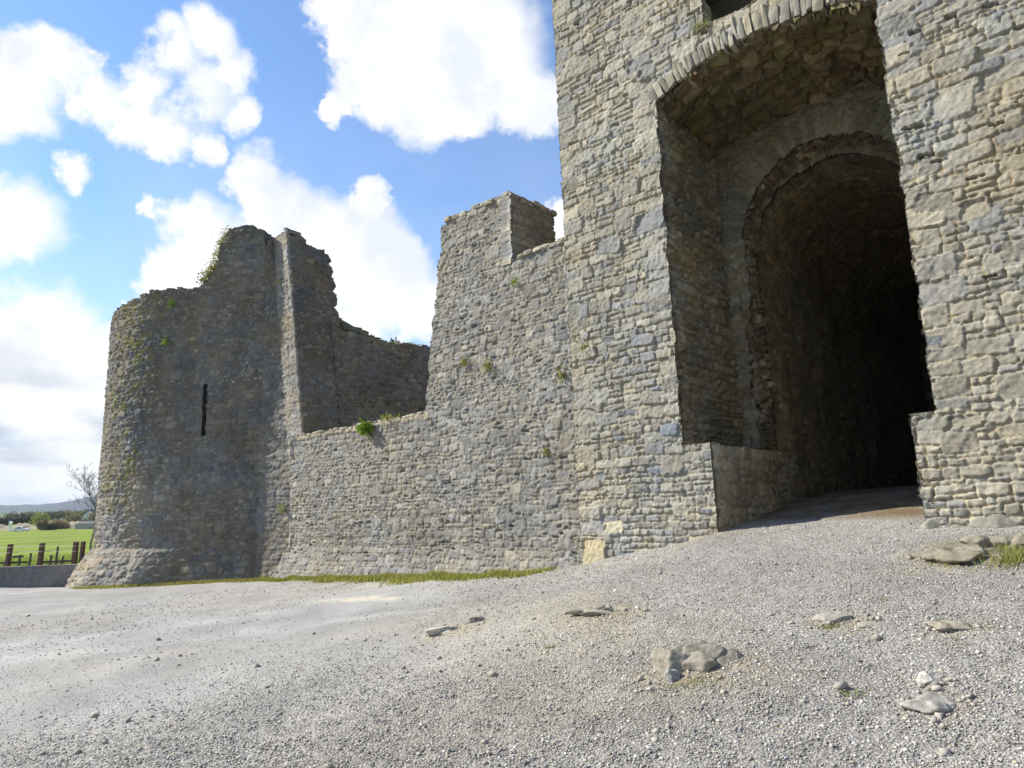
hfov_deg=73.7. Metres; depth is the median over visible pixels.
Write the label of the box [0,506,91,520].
hedge
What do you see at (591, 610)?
rock
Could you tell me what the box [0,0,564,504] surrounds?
sky
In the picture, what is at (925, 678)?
rock
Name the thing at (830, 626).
grass tuft
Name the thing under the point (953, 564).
grass tuft
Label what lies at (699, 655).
rock
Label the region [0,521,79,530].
earth bank
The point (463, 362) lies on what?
wall plant
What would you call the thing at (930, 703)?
rock
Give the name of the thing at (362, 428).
fern
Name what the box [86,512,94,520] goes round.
tree
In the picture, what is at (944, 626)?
rock
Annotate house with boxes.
[81,509,94,520]
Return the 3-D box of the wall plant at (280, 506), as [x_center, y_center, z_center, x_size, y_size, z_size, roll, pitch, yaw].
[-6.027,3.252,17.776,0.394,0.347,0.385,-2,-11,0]
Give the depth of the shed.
211.40 m
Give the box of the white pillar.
[8,521,12,530]
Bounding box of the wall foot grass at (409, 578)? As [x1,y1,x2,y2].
[69,565,557,589]
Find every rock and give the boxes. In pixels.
[425,625,459,636]
[467,616,486,623]
[565,605,627,615]
[651,639,741,673]
[664,669,682,682]
[811,611,852,622]
[858,621,878,627]
[899,692,956,714]
[916,671,938,686]
[921,543,999,563]
[926,620,972,632]
[959,535,1013,547]
[1006,533,1023,550]
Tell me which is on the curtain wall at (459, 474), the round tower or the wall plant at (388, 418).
the wall plant at (388, 418)
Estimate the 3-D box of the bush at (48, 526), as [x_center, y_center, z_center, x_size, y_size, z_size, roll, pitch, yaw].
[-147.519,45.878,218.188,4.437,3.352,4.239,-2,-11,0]
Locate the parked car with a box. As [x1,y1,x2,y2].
[12,527,29,531]
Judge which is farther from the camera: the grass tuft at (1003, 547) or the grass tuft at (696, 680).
the grass tuft at (1003, 547)
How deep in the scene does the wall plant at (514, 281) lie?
13.09 m
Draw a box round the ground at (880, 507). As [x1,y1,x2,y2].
[0,485,1023,767]
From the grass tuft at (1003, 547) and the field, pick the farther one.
the field
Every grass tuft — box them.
[663,673,718,690]
[687,10,717,32]
[818,621,855,629]
[827,689,868,698]
[927,556,982,569]
[974,542,1023,571]
[984,539,1023,554]
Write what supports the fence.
on the field
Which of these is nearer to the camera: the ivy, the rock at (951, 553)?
the rock at (951, 553)
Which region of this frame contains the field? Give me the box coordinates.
[0,520,94,565]
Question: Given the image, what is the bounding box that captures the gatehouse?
[552,0,1023,564]
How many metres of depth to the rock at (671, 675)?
4.63 m
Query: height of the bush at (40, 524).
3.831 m
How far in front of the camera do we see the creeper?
20.57 m
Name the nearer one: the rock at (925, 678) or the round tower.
the rock at (925, 678)
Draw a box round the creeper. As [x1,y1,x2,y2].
[341,326,419,344]
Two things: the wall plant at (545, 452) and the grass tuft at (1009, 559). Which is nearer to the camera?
the grass tuft at (1009, 559)
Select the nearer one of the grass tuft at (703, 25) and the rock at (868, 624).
the rock at (868, 624)
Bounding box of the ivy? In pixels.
[196,225,231,284]
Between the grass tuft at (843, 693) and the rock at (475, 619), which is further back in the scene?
the rock at (475, 619)
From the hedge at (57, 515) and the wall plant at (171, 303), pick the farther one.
the hedge at (57, 515)
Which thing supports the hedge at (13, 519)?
on the field
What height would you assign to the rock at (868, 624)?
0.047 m
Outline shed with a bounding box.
[75,521,93,528]
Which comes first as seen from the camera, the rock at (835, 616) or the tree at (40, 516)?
the rock at (835, 616)
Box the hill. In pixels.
[0,497,96,513]
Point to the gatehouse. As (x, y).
(794, 246)
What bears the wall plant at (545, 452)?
attached to the curtain wall at (459, 474)
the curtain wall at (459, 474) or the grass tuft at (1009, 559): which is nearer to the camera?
the grass tuft at (1009, 559)
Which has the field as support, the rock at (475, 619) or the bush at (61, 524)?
the bush at (61, 524)
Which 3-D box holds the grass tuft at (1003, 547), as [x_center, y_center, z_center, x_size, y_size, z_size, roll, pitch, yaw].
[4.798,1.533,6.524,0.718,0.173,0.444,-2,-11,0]
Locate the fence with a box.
[0,541,85,565]
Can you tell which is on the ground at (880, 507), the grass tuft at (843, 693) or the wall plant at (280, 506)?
the grass tuft at (843, 693)
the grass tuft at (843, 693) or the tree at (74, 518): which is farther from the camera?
the tree at (74, 518)
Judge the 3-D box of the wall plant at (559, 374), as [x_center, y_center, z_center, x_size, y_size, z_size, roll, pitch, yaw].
[0.858,-0.193,12.076,0.220,0.603,0.222,-11,-14,41]
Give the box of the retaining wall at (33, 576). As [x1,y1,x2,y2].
[0,564,77,587]
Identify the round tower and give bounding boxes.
[64,225,348,587]
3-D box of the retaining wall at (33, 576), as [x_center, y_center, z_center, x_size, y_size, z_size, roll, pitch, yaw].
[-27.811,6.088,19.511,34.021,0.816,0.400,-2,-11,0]
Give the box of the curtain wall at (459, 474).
[271,191,581,577]
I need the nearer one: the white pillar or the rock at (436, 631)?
the rock at (436, 631)
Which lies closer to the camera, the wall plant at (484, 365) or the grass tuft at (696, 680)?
the grass tuft at (696, 680)
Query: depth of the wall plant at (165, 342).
19.55 m
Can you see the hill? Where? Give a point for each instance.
(72, 505)
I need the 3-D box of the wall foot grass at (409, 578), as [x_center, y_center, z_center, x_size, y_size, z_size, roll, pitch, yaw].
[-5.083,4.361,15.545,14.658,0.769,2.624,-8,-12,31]
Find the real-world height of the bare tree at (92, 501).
3.668 m
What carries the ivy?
attached to the round tower
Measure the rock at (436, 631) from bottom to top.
0.113 m
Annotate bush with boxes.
[35,519,47,529]
[41,522,57,530]
[51,519,70,528]
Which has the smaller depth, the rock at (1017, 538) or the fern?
the rock at (1017, 538)
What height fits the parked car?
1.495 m
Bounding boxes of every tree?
[27,511,50,525]
[63,509,84,523]
[66,462,98,549]
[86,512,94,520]
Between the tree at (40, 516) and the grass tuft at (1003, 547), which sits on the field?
the tree at (40, 516)
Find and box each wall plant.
[160,335,168,348]
[167,297,176,307]
[274,502,286,515]
[377,413,399,421]
[457,356,471,367]
[477,354,493,372]
[508,277,516,286]
[538,447,550,456]
[552,356,565,388]
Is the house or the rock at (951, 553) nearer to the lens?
the rock at (951, 553)
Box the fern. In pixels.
[355,417,373,436]
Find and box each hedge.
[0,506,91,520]
[0,513,35,525]
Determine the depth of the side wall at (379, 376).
20.29 m
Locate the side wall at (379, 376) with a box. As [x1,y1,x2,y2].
[331,318,430,426]

